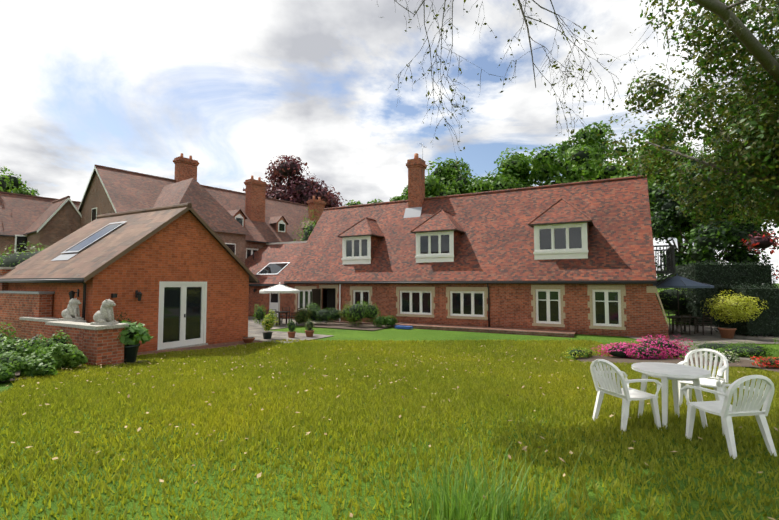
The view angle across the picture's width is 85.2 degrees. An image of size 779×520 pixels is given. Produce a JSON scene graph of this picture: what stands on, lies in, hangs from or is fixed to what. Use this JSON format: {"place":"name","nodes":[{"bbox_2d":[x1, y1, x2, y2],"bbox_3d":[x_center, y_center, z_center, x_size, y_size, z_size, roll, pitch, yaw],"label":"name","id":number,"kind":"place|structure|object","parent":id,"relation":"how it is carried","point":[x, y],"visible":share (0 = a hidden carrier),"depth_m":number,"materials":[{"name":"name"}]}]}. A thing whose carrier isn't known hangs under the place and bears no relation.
{"place":"outdoors","nodes":[
{"label":"outdoors","id":0,"kind":"place"},
{"bbox_2d":[0,241,43,266],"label":"hedge","id":1,"kind":"object","parent":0,"point":[8,261],"depth_m":19.47,"materials":[{"name":"green plant"}]},
{"bbox_2d":[293,209,318,241],"bbox_3d":[-6.333,-1.673,35.000,2.926,5.472,3.810,3,-4,-42],"label":"courtyard tree","id":2,"kind":"object","parent":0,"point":[305,229],"depth_m":34.38,"materials":[{"name":"green plant"}]},
{"bbox_2d":[341,199,382,206],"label":"tree","id":3,"kind":"object","parent":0,"point":[360,203],"depth_m":73.48,"materials":[{"name":"green plant"}]},
{"bbox_2d":[0,309,778,519],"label":"lawn ground","id":4,"kind":"structure","parent":0,"point":[389,333],"depth_m":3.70,"materials":[{"name":"green plant"}]},
{"bbox_2d":[0,362,17,381],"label":"bed plant","id":5,"kind":"object","parent":4,"relation":"on","point":[7,371],"depth_m":7.59,"materials":[{"name":"green plant"}]},
{"bbox_2d":[0,351,28,370],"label":"bed plant","id":6,"kind":"object","parent":4,"relation":"on","point":[20,364],"depth_m":8.11,"materials":[{"name":"green plant"}]},
{"bbox_2d":[0,166,39,195],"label":"tree","id":7,"kind":"object","parent":4,"relation":"on","point":[15,189],"depth_m":38.42,"materials":[{"name":"green plant"}]},
{"bbox_2d":[0,191,81,255],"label":"buildings","id":8,"kind":"structure","parent":4,"relation":"on","point":[45,222],"depth_m":32.40,"materials":[{"name":"brick"}]},
{"bbox_2d":[33,330,72,349],"bbox_3d":[-7.679,2.067,9.725,0.812,0.913,0.775,0,-3,-1],"label":"bed plant","id":9,"kind":"object","parent":4,"relation":"on","point":[40,345],"depth_m":9.66,"materials":[{"name":"green plant"}]},
{"bbox_2d":[0,267,128,365],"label":"garden wall lions","id":10,"kind":"object","parent":4,"relation":"on","point":[27,315],"visible":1,"depth_m":11.61,"materials":[{"name":"red brick"}]},
{"bbox_2d":[56,344,87,368],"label":"bed plant","id":11,"kind":"object","parent":4,"relation":"on","point":[81,358],"depth_m":9.25,"materials":[{"name":"green plant"}]},
{"bbox_2d":[0,202,259,351],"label":"extension building","id":12,"kind":"structure","parent":4,"relation":"on","point":[182,275],"depth_m":14.25,"materials":[{"name":"brick"}]},
{"bbox_2d":[114,311,136,326],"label":"wall shrub","id":13,"kind":"object","parent":12,"relation":"on","point":[117,319],"depth_m":12.22,"materials":[{"name":"green plant"}]},
{"bbox_2d":[78,153,325,264],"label":"house","id":14,"kind":"structure","parent":4,"relation":"on","point":[248,223],"depth_m":32.08,"materials":[{"name":"brick"}]},
{"bbox_2d":[245,241,306,317],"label":"link building","id":15,"kind":"structure","parent":4,"relation":"on","point":[269,265],"depth_m":30.51,"materials":[{"name":"brick"}]},
{"bbox_2d":[243,155,346,207],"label":"copper beech tree","id":16,"kind":"object","parent":4,"relation":"on","point":[287,191],"depth_m":66.48,"materials":[{"name":"purple plant"}]},
{"bbox_2d":[0,343,777,519],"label":"lawn leaf litter","id":17,"kind":"object","parent":4,"relation":"on","point":[351,514],"visible":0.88,"depth_m":6.72,"materials":[{"name":"beige plant"}]},
{"bbox_2d":[0,316,778,381],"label":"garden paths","id":18,"kind":"structure","parent":4,"relation":"on","point":[255,329],"depth_m":17.64,"materials":[{"name":"brick"}]},
{"bbox_2d":[0,322,18,340],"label":"bed plant","id":19,"kind":"object","parent":18,"relation":"on","point":[8,331],"depth_m":10.33,"materials":[{"name":"green plant"}]},
{"bbox_2d":[0,337,38,365],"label":"bed plant","id":20,"kind":"object","parent":18,"relation":"on","point":[4,345],"depth_m":9.02,"materials":[{"name":"green plant"}]},
{"bbox_2d":[0,333,47,354],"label":"bed plant","id":21,"kind":"object","parent":18,"relation":"on","point":[21,341],"depth_m":9.96,"materials":[{"name":"green plant"}]},
{"bbox_2d":[20,352,57,376],"bbox_3d":[-6.947,2.112,8.379,0.624,0.518,0.930,3,-4,-45],"label":"bed plant","id":22,"kind":"object","parent":18,"relation":"on","point":[39,369],"depth_m":8.22,"materials":[{"name":"green plant"}]},
{"bbox_2d":[24,343,77,368],"bbox_3d":[-7.309,2.091,9.145,1.087,0.609,0.733,0,-3,-1],"label":"bed plant","id":23,"kind":"object","parent":18,"relation":"on","point":[60,357],"depth_m":9.05,"materials":[{"name":"green plant"}]},
{"bbox_2d":[253,303,265,324],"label":"shrub","id":24,"kind":"object","parent":18,"relation":"on","point":[258,307],"depth_m":21.80,"materials":[{"name":"green plant"}]},
{"bbox_2d":[259,282,299,324],"bbox_3d":[-6.286,2.465,24.230,2.109,2.400,2.077,-1,-3,10],"label":"white parasol","id":25,"kind":"object","parent":18,"relation":"on","point":[278,288],"visible":0.96,"depth_m":23.76,"materials":[{"name":"white fabric"}]},
{"bbox_2d":[262,307,300,325],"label":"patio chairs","id":26,"kind":"object","parent":18,"relation":"on","point":[282,312],"visible":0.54,"depth_m":24.05,"materials":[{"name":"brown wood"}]},
{"bbox_2d":[293,307,312,323],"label":"border shrub","id":27,"kind":"object","parent":18,"relation":"on","point":[298,321],"depth_m":23.49,"materials":[{"name":"green plant"}]},
{"bbox_2d":[306,302,321,323],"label":"border shrub","id":28,"kind":"object","parent":18,"relation":"on","point":[312,304],"depth_m":23.91,"materials":[{"name":"green plant"}]},
{"bbox_2d":[312,307,342,323],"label":"border shrub","id":29,"kind":"object","parent":18,"relation":"on","point":[329,314],"depth_m":23.54,"materials":[{"name":"green plant"}]},
{"bbox_2d":[338,305,360,324],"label":"border shrub","id":30,"kind":"object","parent":18,"relation":"on","point":[341,314],"depth_m":22.98,"materials":[{"name":"green plant"}]},
{"bbox_2d":[344,301,380,326],"bbox_3d":[-1.465,2.860,22.580,1.944,1.445,1.139,1,-3,-21],"label":"border shrub","id":31,"kind":"object","parent":18,"relation":"on","point":[366,307],"depth_m":22.40,"materials":[{"name":"green plant"}]},
{"bbox_2d":[372,315,397,327],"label":"border shrub","id":32,"kind":"object","parent":18,"relation":"on","point":[386,321],"depth_m":22.30,"materials":[{"name":"green plant"}]},
{"bbox_2d":[124,325,736,362],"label":"plant pots","id":33,"kind":"object","parent":18,"relation":"on","point":[130,353],"visible":0.83,"depth_m":17.36,"materials":[{"name":"ceramic"}]},
{"bbox_2d":[117,320,153,345],"bbox_3d":[-6.624,1.880,10.729,1.206,0.733,1.136,0,-3,-1],"label":"hosta plant","id":34,"kind":"object","parent":33,"relation":"in","point":[143,336],"depth_m":10.49,"materials":[{"name":"green plant"}]},
{"bbox_2d":[261,309,278,331],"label":"potted plant","id":35,"kind":"object","parent":33,"relation":"in","point":[268,318],"depth_m":17.26,"materials":[{"name":"green plant"}]},
{"bbox_2d":[287,320,297,331],"bbox_3d":[-4.149,2.833,18.037,0.468,0.673,0.422,0,-3,-1],"label":"potted conifer","id":36,"kind":"object","parent":33,"relation":"on","point":[292,325],"depth_m":17.96,"materials":[{"name":"green plant"}]},
{"bbox_2d":[305,318,314,330],"bbox_3d":[-3.490,2.853,18.440,0.475,0.627,0.462,0,-3,-1],"label":"potted conifer","id":37,"kind":"object","parent":33,"relation":"on","point":[309,325],"depth_m":18.37,"materials":[{"name":"green plant"}]},
{"bbox_2d":[700,290,768,323],"bbox_3d":[14.773,2.022,18.250,2.015,1.441,2.140,0,-3,-1],"label":"acer shrub","id":38,"kind":"object","parent":33,"relation":"in","point":[737,313],"depth_m":17.89,"materials":[{"name":"yellow plant"}]},
{"bbox_2d":[653,273,713,334],"bbox_3d":[13.838,2.033,20.305,2.718,2.841,2.685,-3,-4,44],"label":"patio furniture set","id":39,"kind":"object","parent":18,"relation":"on","point":[677,281],"visible":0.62,"depth_m":19.73,"materials":[{"name":"brown wood"}]},
{"bbox_2d":[400,175,472,199],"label":"tree","id":40,"kind":"object","parent":4,"relation":"on","point":[430,191],"depth_m":46.41,"materials":[{"name":"green plant"}]},
{"bbox_2d":[336,436,598,519],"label":"tall grass tuft","id":41,"kind":"object","parent":4,"relation":"on","point":[456,512],"visible":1,"depth_m":3.06,"materials":[{"name":"green plant"}]},
{"bbox_2d":[426,157,528,193],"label":"tree","id":42,"kind":"object","parent":4,"relation":"on","point":[513,182],"depth_m":48.79,"materials":[{"name":"green plant"}]},
{"bbox_2d":[284,143,675,337],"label":"building","id":43,"kind":"structure","parent":4,"relation":"on","point":[569,260],"depth_m":22.70,"materials":[{"name":"brick"}]},
{"bbox_2d":[465,143,591,192],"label":"tree","id":44,"kind":"object","parent":4,"relation":"on","point":[523,166],"depth_m":46.83,"materials":[{"name":"green plant"}]},
{"bbox_2d":[562,347,596,358],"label":"bush","id":45,"kind":"object","parent":4,"relation":"on","point":[584,355],"depth_m":12.48,"materials":[{"name":"green plant"}]},
{"bbox_2d":[530,122,672,185],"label":"tree","id":46,"kind":"object","parent":4,"relation":"on","point":[593,137],"depth_m":45.49,"materials":[{"name":"green plant"}]},
{"bbox_2d":[560,145,659,201],"bbox_3d":[18.717,-3.065,39.975,10.355,15.244,10.448,0,-3,-1],"label":"tree","id":47,"kind":"object","parent":4,"relation":"on","point":[592,174],"depth_m":38.37,"materials":[{"name":"green plant"}]},
{"bbox_2d":[594,334,692,359],"bbox_3d":[7.632,2.651,12.643,3.066,0.879,1.276,0,-3,-1],"label":"azalea shrub","id":48,"kind":"object","parent":4,"relation":"on","point":[637,345],"depth_m":12.48,"materials":[{"name":"pink plant"}]},
{"bbox_2d":[596,138,690,178],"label":"tree","id":49,"kind":"object","parent":4,"relation":"on","point":[628,148],"depth_m":62.95,"materials":[{"name":"green plant"}]},
{"bbox_2d":[587,117,732,233],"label":"tree","id":50,"kind":"object","parent":4,"relation":"on","point":[648,137],"depth_m":42.50,"materials":[{"name":"green plant"}]},
{"bbox_2d":[658,338,688,358],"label":"azalea shrub","id":51,"kind":"object","parent":4,"relation":"on","point":[684,350],"depth_m":12.53,"materials":[{"name":"pink plant"}]},
{"bbox_2d":[590,348,776,458],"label":"white plastic table chairs","id":52,"kind":"object","parent":4,"relation":"on","point":[680,375],"visible":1,"depth_m":5.17,"materials":[{"name":"white plastic"}]},
{"bbox_2d":[595,0,778,233],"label":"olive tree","id":53,"kind":"object","parent":4,"relation":"on","point":[757,149],"depth_m":14.60,"materials":[{"name":"green plant"}]},
{"bbox_2d":[645,142,771,252],"bbox_3d":[25.737,-3.310,37.483,10.313,15.454,14.571,0,-3,-1],"label":"tree","id":54,"kind":"object","parent":4,"relation":"on","point":[653,184],"depth_m":37.77,"materials":[{"name":"green plant"}]},
{"bbox_2d":[648,153,778,289],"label":"conifer tree","id":55,"kind":"object","parent":4,"relation":"on","point":[724,239],"depth_m":29.79,"materials":[{"name":"green plant"}]},
{"bbox_2d":[703,350,739,362],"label":"white flower plant","id":56,"kind":"object","parent":4,"relation":"on","point":[735,358],"depth_m":11.66,"materials":[{"name":"plant"}]},
{"bbox_2d":[671,260,777,325],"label":"yew hedge","id":57,"kind":"object","parent":4,"relation":"on","point":[705,281],"depth_m":23.45,"materials":[{"name":"green plant"}]},
{"bbox_2d":[674,87,778,227],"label":"tree","id":58,"kind":"object","parent":4,"relation":"on","point":[777,223],"depth_m":34.80,"materials":[{"name":"green plant"}]},
{"bbox_2d":[678,117,777,249],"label":"tree","id":59,"kind":"object","parent":4,"relation":"on","point":[711,158],"depth_m":46.98,"materials":[{"name":"green plant"}]},
{"bbox_2d":[686,341,778,358],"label":"ground cover","id":60,"kind":"object","parent":4,"relation":"on","point":[750,349],"depth_m":13.08,"materials":[{"name":"green plant"}]},
{"bbox_2d":[709,282,778,336],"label":"yew hedge","id":61,"kind":"object","parent":4,"relation":"on","point":[763,321],"depth_m":18.76,"materials":[{"name":"plant"}]},
{"bbox_2d":[742,229,778,278],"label":"maple tree","id":62,"kind":"object","parent":4,"relation":"on","point":[775,244],"depth_m":24.08,"materials":[{"name":"red plant"}]},
{"bbox_2d":[749,356,778,367],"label":"red flower bed","id":63,"kind":"object","parent":4,"relation":"on","point":[764,362],"depth_m":10.30,"materials":[{"name":"red plant"}]},
{"bbox_2d":[0,0,778,283],"label":"sky","id":64,"kind":"structure","parent":0,"point":[232,86],"materials":[{"name":"white"}]},
{"bbox_2d":[389,196,401,200],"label":"tree","id":65,"kind":"object","parent":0,"point":[397,198],"depth_m":58.16,"materials":[{"name":"green plant"}]},
{"bbox_2d":[371,0,778,178],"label":"branches","id":66,"kind":"object","parent":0,"point":[755,47],"depth_m":6.98,"materials":[{"name":"plant"}]},
{"bbox_2d":[655,288,687,315],"bbox_3d":[15.302,2.571,24.954,5.438,2.326,2.137,-1,-3,13],"label":"shrub","id":67,"kind":"object","parent":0,"point":[673,304],"depth_m":24.22,"materials":[{"name":"green plant"}]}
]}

